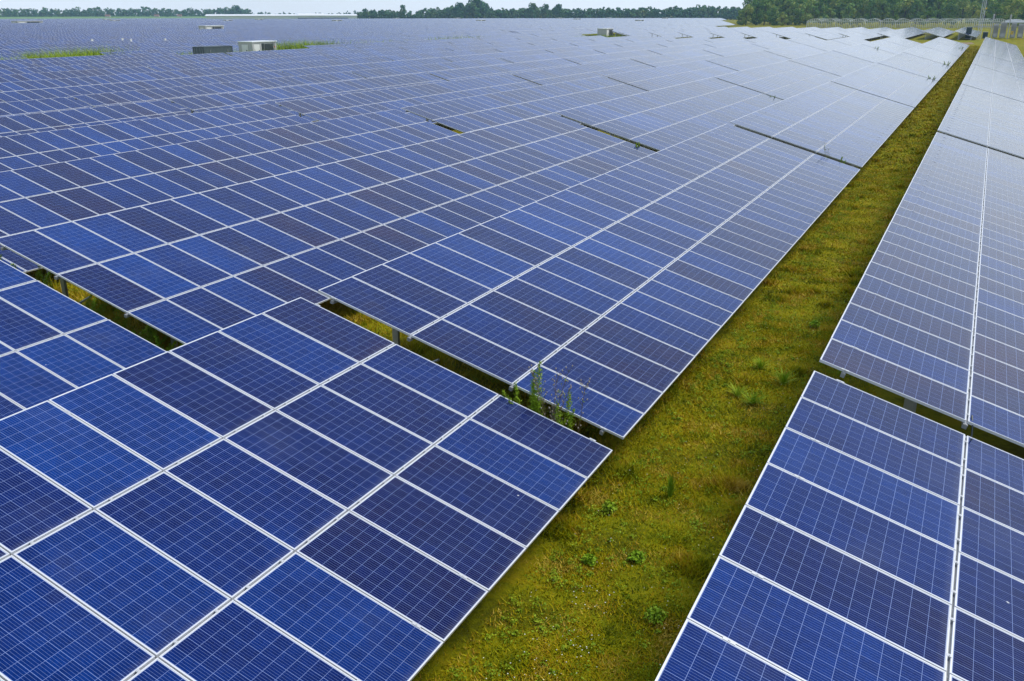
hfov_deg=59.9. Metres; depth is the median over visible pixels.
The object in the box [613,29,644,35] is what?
solar table
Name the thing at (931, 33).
solar table
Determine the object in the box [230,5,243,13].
domed tree
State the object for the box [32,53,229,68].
solar table
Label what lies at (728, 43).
solar table
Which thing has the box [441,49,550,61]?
solar table
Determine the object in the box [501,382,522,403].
tall weed
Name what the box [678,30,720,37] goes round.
solar table
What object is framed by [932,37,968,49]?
solar table
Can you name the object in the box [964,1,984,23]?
deciduous tree
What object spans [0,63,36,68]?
solar table
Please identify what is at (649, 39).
solar table
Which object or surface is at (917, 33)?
solar table
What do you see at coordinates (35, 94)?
solar table
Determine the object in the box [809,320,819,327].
leafy weed
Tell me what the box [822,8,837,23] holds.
deciduous tree
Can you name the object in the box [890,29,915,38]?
solar table
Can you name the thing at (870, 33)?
solar table
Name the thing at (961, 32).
solar table
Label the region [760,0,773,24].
deciduous tree
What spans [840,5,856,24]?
deciduous tree
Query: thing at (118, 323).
tall weed
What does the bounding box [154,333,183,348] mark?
tall weed
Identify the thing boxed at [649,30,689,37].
solar table
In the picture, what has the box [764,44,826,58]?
solar table
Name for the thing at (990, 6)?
deciduous tree
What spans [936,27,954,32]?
solar table
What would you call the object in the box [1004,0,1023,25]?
deciduous tree
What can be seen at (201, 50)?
door
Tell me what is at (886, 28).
solar table
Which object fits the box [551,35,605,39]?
solar table
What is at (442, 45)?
solar table
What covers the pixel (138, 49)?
solar table
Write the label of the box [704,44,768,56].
solar table
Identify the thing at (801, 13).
deciduous tree
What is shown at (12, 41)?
solar table
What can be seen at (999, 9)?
deciduous tree
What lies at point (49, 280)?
tall weed
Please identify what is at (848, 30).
solar table
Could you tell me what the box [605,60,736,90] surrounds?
solar table
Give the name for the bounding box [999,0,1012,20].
deciduous tree
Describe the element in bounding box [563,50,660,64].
solar table
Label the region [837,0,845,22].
deciduous tree
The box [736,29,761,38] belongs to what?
solar table
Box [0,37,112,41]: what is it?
solar table
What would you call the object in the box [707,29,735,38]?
solar table
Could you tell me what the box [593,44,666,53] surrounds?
solar table
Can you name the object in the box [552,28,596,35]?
solar table
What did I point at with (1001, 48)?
solar table
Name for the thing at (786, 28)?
solar table
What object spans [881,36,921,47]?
solar table
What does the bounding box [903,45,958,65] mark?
solar table
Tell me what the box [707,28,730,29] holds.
solar table
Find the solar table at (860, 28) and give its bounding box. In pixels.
[852,27,866,29]
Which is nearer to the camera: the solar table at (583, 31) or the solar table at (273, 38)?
the solar table at (273, 38)
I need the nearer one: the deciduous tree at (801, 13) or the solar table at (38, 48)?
the solar table at (38, 48)
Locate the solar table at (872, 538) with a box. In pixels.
[655,371,1023,680]
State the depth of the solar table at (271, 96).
62.64 m
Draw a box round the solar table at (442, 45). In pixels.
[400,42,491,50]
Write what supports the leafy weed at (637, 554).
on the ground at (485, 606)
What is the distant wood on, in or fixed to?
on the ground at (485, 606)
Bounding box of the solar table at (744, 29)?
[733,28,753,29]
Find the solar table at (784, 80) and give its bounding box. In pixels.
[715,60,840,99]
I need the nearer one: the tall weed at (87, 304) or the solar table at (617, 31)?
the tall weed at (87, 304)
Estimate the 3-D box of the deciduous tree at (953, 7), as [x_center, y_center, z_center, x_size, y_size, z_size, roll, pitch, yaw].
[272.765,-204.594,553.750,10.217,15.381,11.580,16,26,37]
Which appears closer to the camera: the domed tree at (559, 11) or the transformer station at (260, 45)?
the transformer station at (260, 45)
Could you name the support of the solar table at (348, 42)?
on the ground at (485, 606)
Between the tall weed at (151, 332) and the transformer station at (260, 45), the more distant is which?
the transformer station at (260, 45)
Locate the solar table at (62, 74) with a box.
[0,66,155,82]
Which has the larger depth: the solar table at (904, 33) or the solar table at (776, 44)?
the solar table at (904, 33)
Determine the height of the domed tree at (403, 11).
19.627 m
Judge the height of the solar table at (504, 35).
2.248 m
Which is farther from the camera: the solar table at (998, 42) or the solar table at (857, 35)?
the solar table at (857, 35)
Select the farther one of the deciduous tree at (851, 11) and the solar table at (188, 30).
the deciduous tree at (851, 11)
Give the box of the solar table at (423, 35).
[406,33,472,37]
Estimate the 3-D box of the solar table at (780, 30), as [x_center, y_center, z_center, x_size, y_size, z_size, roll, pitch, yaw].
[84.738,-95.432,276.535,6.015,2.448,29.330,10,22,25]
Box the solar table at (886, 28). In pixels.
[878,27,893,30]
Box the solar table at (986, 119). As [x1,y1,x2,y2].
[937,84,1023,158]
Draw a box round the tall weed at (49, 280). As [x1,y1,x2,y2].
[38,270,53,288]
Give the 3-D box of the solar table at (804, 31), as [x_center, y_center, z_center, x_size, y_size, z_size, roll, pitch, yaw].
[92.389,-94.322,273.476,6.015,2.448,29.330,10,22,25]
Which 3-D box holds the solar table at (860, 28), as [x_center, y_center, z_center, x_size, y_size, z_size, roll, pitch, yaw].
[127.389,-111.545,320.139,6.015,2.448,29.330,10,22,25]
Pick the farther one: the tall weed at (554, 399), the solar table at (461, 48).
the solar table at (461, 48)
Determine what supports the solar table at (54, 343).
on the ground at (485, 606)
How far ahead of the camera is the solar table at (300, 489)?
10.83 m
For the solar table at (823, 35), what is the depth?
243.52 m
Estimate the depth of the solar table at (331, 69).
95.42 m
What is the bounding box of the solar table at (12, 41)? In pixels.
[0,41,26,42]
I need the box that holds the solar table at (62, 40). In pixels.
[27,37,144,41]
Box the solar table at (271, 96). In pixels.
[168,73,445,121]
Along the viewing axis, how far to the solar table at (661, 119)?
51.70 m
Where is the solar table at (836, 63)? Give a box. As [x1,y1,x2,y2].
[789,50,873,76]
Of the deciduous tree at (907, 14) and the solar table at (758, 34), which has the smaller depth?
the solar table at (758, 34)
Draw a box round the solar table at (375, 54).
[328,48,450,59]
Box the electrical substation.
[978,14,1023,38]
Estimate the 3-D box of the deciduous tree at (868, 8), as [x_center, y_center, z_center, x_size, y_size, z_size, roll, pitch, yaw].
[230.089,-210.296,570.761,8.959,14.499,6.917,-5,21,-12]
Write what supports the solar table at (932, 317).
on the ground at (485, 606)
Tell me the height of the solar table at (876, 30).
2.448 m
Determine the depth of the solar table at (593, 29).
318.20 m
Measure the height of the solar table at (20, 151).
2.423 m
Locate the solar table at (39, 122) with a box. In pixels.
[0,100,188,136]
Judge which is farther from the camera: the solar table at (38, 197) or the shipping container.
the shipping container
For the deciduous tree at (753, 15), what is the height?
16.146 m
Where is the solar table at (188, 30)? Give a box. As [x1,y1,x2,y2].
[156,30,214,31]
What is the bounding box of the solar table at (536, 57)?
[500,50,603,62]
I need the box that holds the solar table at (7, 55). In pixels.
[0,53,27,59]
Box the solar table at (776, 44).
[753,39,799,48]
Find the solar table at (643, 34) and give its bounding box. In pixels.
[619,30,660,37]
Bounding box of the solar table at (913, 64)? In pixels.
[877,52,950,80]
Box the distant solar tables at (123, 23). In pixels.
[0,18,734,29]
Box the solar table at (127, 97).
[71,71,364,112]
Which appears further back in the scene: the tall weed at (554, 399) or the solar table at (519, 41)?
the solar table at (519, 41)
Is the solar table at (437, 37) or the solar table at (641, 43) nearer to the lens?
the solar table at (641, 43)
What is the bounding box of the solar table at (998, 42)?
[984,37,1018,49]
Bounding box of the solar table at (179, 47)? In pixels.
[100,41,238,54]
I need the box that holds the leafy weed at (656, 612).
[643,606,668,625]
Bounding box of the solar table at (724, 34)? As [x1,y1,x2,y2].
[708,31,751,37]
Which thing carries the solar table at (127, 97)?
on the ground at (485, 606)
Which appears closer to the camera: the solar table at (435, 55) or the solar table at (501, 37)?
the solar table at (435, 55)
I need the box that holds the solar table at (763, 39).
[744,36,784,42]
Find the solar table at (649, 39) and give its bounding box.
[626,36,675,41]
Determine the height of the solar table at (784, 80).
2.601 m
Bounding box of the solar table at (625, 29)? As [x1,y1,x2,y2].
[613,28,637,34]
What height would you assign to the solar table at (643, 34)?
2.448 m
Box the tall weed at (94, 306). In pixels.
[90,298,106,316]
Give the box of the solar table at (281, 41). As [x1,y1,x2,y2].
[231,38,332,47]
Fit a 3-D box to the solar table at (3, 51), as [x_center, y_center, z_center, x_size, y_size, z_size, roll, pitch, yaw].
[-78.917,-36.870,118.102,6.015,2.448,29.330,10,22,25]
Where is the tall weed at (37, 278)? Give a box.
[35,266,50,282]
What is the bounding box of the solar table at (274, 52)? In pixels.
[227,46,358,57]
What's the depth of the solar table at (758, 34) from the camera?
250.00 m
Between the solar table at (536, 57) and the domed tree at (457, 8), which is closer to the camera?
the solar table at (536, 57)
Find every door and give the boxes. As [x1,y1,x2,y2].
[193,48,198,53]
[198,48,203,53]
[242,45,247,51]
[254,44,259,50]
[264,43,272,50]
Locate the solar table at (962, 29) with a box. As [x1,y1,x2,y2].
[958,28,978,37]
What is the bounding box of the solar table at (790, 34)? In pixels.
[773,31,808,38]
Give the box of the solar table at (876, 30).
[867,28,885,36]
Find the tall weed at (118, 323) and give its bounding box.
[114,308,127,328]
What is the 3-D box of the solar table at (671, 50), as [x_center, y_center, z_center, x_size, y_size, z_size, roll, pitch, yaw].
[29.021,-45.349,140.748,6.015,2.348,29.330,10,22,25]
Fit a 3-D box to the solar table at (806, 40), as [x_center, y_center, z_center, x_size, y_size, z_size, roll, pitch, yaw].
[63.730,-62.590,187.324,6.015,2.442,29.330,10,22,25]
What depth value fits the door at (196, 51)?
137.25 m
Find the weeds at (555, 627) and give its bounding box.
[43,121,939,680]
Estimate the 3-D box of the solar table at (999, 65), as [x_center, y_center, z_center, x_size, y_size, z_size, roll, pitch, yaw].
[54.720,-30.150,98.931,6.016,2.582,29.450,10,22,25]
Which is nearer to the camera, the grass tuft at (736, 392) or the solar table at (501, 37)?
the grass tuft at (736, 392)
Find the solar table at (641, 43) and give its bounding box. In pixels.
[615,40,669,46]
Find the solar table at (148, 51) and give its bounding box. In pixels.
[99,49,178,54]
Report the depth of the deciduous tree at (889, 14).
559.96 m
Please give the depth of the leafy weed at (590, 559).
12.39 m
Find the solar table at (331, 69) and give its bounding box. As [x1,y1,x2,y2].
[280,57,449,78]
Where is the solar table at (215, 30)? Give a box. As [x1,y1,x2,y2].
[180,30,241,31]
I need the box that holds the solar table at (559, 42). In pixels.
[527,39,591,44]
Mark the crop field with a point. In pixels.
(135, 16)
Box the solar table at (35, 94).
[0,70,289,107]
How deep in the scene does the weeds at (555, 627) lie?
14.60 m
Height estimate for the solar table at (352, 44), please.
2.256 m
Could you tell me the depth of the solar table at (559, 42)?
177.92 m
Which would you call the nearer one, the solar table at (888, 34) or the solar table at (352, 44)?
the solar table at (352, 44)
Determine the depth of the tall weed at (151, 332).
18.90 m
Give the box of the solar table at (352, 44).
[305,41,404,48]
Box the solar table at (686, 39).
[665,36,709,41]
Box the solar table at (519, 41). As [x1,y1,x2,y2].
[487,38,556,44]
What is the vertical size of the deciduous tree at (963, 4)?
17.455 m
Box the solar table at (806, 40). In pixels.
[786,36,824,43]
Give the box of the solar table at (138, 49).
[101,47,161,51]
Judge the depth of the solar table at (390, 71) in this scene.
92.20 m
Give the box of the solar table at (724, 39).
[703,36,744,42]
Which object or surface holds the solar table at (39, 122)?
on the ground at (485, 606)
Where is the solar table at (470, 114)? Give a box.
[401,76,647,132]
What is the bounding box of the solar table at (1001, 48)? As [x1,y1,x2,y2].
[982,41,1022,56]
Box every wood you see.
[0,1,745,19]
[742,0,1023,24]
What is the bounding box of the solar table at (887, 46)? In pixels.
[862,39,910,53]
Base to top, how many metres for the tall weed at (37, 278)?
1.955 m
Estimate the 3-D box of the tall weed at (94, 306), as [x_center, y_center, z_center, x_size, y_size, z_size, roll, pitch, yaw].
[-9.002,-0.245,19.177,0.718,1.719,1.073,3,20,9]
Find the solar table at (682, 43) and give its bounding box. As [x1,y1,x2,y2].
[659,40,711,46]
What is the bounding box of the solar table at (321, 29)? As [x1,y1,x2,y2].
[295,29,337,30]
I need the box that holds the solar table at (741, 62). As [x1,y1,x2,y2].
[706,50,795,70]
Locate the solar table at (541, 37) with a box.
[517,35,571,39]
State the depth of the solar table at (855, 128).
47.86 m
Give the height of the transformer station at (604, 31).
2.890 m
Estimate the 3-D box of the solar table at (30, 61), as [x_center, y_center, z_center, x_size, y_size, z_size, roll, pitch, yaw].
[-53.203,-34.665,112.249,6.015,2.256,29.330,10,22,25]
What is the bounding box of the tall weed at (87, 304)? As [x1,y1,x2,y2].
[84,293,91,307]
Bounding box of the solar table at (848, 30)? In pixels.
[838,28,858,31]
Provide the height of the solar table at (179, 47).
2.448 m
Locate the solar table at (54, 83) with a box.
[0,68,222,102]
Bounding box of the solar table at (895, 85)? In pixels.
[831,63,937,107]
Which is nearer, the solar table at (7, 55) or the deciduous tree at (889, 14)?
the solar table at (7, 55)
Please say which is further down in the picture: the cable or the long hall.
the cable
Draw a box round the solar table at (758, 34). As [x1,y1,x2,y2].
[740,31,782,38]
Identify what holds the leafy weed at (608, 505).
on the ground at (485, 606)
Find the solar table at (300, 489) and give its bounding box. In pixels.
[0,297,612,680]
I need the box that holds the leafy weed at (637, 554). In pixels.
[626,549,646,563]
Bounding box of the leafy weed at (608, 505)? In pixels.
[601,501,617,513]
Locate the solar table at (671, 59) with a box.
[631,50,722,66]
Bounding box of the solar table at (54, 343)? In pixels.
[0,260,166,418]
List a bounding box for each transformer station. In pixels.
[11,21,42,22]
[198,25,223,29]
[237,40,276,51]
[597,28,613,36]
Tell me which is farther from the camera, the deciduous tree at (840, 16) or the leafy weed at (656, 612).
the deciduous tree at (840, 16)
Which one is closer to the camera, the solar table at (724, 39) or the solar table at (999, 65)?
the solar table at (999, 65)
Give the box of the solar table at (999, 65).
[972,53,1023,78]
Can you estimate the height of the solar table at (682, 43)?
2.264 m
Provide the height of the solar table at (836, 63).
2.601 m
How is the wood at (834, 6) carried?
on the ground at (485, 606)
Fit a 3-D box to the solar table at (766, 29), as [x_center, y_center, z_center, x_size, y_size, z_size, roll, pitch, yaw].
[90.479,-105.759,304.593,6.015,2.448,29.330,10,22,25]
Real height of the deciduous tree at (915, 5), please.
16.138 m
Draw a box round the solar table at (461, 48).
[445,43,533,50]
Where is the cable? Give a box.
[970,415,972,440]
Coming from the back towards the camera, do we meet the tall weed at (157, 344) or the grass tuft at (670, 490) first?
the tall weed at (157, 344)
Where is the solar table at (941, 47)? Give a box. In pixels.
[921,40,964,56]
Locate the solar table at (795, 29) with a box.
[785,28,805,30]
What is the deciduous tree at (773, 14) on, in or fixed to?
on the ground at (485, 606)
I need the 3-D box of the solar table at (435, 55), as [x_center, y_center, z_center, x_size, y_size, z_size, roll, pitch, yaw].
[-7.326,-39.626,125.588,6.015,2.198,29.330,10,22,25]
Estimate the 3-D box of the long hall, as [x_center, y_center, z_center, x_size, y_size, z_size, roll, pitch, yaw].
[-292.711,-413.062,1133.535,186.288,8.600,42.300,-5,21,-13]
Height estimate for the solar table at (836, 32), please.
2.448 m
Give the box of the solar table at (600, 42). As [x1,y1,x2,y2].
[570,39,631,45]
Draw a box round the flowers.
[483,317,813,679]
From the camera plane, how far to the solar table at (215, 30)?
287.14 m
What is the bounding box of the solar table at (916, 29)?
[907,27,926,33]
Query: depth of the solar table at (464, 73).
88.78 m
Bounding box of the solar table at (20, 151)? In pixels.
[0,104,311,171]
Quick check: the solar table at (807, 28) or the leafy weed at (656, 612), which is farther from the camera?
the solar table at (807, 28)
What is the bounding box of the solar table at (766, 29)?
[759,28,779,30]
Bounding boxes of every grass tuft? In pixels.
[664,469,677,497]
[726,380,749,397]
[743,388,770,404]
[750,356,768,368]
[770,365,801,385]
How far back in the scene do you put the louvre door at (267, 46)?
156.18 m
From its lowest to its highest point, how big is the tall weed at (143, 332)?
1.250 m
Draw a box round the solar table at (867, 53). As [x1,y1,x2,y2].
[832,44,895,62]
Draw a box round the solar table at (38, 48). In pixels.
[0,41,138,56]
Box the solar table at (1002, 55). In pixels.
[978,45,1023,65]
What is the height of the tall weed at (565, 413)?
1.513 m
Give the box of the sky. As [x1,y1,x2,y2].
[0,0,750,14]
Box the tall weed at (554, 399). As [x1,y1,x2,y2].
[528,365,572,421]
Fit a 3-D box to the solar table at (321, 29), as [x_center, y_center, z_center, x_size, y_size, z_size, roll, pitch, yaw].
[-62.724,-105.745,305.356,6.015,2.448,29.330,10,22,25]
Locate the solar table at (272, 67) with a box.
[211,56,391,75]
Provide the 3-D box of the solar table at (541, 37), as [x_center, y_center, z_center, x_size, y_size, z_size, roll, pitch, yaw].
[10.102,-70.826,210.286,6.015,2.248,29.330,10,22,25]
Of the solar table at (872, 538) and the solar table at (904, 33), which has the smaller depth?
the solar table at (872, 538)
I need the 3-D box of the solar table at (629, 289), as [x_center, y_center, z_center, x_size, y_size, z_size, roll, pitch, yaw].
[5.819,-3.799,27.636,6.016,2.498,29.450,10,22,25]
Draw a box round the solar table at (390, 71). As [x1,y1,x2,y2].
[350,58,511,78]
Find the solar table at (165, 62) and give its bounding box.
[88,54,281,71]
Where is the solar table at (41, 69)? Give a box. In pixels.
[0,64,92,74]
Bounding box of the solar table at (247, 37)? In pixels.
[213,35,300,38]
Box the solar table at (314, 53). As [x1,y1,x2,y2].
[276,47,403,58]
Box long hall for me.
[205,13,357,18]
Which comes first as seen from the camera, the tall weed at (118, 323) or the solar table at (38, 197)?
the tall weed at (118, 323)
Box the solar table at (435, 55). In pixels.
[382,48,500,61]
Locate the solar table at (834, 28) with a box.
[827,27,843,29]
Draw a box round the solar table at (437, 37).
[401,35,471,39]
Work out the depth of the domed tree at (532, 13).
1140.78 m
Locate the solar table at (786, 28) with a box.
[778,27,794,28]
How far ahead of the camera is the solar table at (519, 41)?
181.46 m
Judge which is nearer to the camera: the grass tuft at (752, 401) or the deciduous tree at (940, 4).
the grass tuft at (752, 401)
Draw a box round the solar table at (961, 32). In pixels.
[955,30,977,39]
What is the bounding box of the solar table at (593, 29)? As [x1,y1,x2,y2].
[585,27,615,35]
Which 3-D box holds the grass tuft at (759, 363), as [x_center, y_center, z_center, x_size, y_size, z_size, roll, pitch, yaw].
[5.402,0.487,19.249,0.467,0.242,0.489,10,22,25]
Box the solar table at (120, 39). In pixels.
[64,37,179,41]
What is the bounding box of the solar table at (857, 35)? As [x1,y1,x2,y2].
[839,31,874,40]
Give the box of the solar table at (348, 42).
[326,41,355,43]
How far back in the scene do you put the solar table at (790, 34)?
246.35 m
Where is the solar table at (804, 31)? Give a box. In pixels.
[795,29,817,36]
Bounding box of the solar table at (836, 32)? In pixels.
[825,30,847,37]
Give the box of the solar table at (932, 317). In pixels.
[819,132,1023,446]
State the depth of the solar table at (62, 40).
188.07 m
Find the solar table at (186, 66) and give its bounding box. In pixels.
[147,55,333,73]
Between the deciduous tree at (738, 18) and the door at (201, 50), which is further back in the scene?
the deciduous tree at (738, 18)
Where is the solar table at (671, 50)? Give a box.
[647,44,714,54]
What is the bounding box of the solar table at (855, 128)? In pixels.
[730,81,913,168]
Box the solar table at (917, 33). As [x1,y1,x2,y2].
[898,28,922,36]
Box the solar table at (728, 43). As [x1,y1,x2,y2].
[705,40,753,47]
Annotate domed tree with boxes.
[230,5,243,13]
[399,5,406,17]
[453,2,463,16]
[465,0,486,16]
[526,2,539,17]
[541,4,551,17]
[554,4,563,17]
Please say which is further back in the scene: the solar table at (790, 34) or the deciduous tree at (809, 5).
the deciduous tree at (809, 5)
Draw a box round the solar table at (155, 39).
[101,38,212,42]
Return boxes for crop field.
[0,15,205,18]
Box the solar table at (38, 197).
[0,109,457,277]
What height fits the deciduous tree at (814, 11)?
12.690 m
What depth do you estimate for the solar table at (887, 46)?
153.91 m
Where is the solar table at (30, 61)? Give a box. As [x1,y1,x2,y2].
[0,52,168,66]
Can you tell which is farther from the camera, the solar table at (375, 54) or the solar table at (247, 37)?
the solar table at (247, 37)
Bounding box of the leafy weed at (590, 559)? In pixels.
[580,552,597,565]
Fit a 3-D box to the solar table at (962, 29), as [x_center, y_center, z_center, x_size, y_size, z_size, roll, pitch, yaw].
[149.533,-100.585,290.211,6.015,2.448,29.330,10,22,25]
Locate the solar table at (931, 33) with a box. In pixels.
[922,29,946,37]
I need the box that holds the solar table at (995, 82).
[962,64,1023,101]
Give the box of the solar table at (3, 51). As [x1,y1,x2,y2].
[0,50,11,53]
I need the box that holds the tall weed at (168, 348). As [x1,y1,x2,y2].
[155,337,176,350]
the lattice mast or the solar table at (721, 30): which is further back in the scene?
the solar table at (721, 30)
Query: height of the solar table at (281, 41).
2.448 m
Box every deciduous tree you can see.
[736,8,748,24]
[738,4,753,24]
[749,0,764,24]
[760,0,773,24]
[766,6,779,24]
[776,12,787,25]
[778,0,798,24]
[789,4,807,24]
[802,0,813,24]
[806,6,822,22]
[814,2,825,22]
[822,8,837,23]
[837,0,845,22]
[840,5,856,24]
[852,0,869,24]
[863,1,875,22]
[875,0,890,21]
[885,1,902,24]
[897,0,918,23]
[910,0,925,23]
[920,7,936,25]
[932,0,945,22]
[940,0,958,24]
[957,0,970,22]
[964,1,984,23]
[976,0,998,23]
[987,4,1003,23]
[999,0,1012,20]
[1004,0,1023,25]
[1019,8,1023,23]
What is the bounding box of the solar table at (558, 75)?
[511,59,654,84]
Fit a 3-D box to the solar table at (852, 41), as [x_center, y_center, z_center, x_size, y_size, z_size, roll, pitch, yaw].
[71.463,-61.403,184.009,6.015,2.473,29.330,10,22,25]
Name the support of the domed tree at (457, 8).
on the ground at (485, 606)
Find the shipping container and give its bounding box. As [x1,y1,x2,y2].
[192,45,232,54]
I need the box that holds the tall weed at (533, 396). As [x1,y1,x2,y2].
[527,361,545,415]
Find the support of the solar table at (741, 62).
on the ground at (485, 606)
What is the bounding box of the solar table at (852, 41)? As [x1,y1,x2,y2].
[832,36,869,45]
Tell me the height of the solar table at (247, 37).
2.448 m
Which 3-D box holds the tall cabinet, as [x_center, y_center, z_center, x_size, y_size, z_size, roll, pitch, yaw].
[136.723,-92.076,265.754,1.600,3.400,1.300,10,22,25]
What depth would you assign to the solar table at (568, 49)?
146.12 m
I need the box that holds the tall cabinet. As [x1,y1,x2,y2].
[965,27,971,38]
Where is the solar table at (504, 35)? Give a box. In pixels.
[477,34,531,36]
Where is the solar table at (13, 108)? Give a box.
[0,97,86,116]
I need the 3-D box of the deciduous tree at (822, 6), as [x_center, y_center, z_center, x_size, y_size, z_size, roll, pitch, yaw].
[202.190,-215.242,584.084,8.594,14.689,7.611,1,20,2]
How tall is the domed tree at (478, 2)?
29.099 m
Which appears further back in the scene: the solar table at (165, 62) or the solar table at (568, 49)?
the solar table at (568, 49)
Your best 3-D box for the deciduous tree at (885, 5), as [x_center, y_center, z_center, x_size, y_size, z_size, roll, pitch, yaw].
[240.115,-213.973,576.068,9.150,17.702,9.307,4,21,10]
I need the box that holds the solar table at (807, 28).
[803,27,819,29]
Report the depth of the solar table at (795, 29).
301.04 m
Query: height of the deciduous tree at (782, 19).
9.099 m
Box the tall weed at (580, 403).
[555,378,590,432]
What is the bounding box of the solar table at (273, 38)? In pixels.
[229,37,321,40]
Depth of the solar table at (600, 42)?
174.54 m
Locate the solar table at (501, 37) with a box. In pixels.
[478,35,537,39]
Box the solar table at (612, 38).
[589,36,638,40]
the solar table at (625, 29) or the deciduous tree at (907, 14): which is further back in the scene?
the deciduous tree at (907, 14)
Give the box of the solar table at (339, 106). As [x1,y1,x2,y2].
[275,74,540,123]
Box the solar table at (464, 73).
[427,58,579,80]
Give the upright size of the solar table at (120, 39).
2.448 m
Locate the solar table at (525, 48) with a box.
[492,43,576,51]
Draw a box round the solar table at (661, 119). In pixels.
[556,77,782,150]
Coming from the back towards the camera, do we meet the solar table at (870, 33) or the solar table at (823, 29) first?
the solar table at (823, 29)
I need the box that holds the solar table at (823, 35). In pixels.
[806,31,842,39]
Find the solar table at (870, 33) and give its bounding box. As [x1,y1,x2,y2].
[855,30,883,39]
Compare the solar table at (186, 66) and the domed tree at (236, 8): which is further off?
the domed tree at (236, 8)
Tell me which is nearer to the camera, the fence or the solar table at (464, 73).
the solar table at (464, 73)
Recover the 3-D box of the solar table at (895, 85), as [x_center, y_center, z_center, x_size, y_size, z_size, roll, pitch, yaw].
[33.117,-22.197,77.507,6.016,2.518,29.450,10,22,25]
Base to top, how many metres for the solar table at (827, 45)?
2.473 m
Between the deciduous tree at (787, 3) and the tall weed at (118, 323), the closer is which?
the tall weed at (118, 323)
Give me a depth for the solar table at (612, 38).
202.76 m
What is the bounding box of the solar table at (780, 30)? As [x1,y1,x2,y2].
[767,29,787,38]
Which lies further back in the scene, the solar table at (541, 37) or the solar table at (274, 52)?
the solar table at (541, 37)
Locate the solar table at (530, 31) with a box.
[509,30,551,32]
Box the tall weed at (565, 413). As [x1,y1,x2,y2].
[555,392,574,429]
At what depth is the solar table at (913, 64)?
99.99 m
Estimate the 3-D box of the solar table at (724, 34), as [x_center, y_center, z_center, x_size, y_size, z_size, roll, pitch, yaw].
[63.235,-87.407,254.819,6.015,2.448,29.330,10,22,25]
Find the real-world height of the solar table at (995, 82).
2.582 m
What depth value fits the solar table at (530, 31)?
277.38 m
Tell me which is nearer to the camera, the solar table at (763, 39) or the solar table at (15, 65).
the solar table at (15, 65)
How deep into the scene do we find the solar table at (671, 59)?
110.75 m
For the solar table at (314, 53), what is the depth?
131.00 m
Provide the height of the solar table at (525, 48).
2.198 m
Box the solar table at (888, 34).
[877,31,907,38]
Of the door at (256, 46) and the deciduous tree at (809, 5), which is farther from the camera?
the deciduous tree at (809, 5)
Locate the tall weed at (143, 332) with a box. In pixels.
[138,325,149,338]
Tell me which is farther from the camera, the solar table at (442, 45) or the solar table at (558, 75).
the solar table at (442, 45)
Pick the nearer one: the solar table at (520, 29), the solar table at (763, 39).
the solar table at (763, 39)
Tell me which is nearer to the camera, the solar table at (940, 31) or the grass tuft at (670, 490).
the grass tuft at (670, 490)
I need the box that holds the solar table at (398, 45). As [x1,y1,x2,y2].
[355,41,450,49]
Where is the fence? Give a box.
[806,19,1005,27]
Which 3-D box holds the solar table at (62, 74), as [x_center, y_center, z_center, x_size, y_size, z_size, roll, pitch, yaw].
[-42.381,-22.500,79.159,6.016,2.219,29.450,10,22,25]
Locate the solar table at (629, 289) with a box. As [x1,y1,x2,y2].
[318,124,859,438]
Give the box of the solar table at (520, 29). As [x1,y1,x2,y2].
[500,28,541,30]
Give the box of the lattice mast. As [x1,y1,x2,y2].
[976,0,986,38]
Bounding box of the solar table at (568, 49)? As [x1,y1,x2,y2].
[543,44,620,52]
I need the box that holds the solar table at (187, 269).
[0,114,655,348]
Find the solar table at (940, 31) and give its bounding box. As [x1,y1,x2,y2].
[929,28,951,36]
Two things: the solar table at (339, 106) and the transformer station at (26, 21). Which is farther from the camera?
the transformer station at (26, 21)
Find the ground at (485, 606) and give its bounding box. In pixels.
[25,16,1023,680]
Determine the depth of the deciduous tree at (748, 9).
581.67 m
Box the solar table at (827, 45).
[804,40,850,50]
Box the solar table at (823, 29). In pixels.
[811,28,830,30]
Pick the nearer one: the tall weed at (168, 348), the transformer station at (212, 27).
the tall weed at (168, 348)
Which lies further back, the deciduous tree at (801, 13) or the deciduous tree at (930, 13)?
the deciduous tree at (801, 13)
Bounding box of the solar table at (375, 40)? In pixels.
[319,38,401,42]
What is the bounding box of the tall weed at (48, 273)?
[14,264,50,284]
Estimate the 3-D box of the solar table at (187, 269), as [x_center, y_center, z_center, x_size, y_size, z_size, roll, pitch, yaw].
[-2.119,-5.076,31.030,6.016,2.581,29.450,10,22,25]
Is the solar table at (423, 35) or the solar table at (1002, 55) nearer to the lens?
the solar table at (1002, 55)
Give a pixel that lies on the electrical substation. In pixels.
(1004, 26)
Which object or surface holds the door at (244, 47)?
in the transformer station at (260, 45)
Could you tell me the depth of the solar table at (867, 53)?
128.61 m
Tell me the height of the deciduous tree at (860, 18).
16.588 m
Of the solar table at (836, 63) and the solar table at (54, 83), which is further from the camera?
the solar table at (836, 63)
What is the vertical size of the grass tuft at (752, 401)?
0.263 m
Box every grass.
[0,33,625,61]
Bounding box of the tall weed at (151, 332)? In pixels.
[145,326,168,344]
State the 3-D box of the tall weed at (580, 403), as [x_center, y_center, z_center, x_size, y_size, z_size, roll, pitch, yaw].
[1.014,1.453,14.502,0.518,1.720,0.518,10,22,25]
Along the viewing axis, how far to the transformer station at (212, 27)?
328.21 m

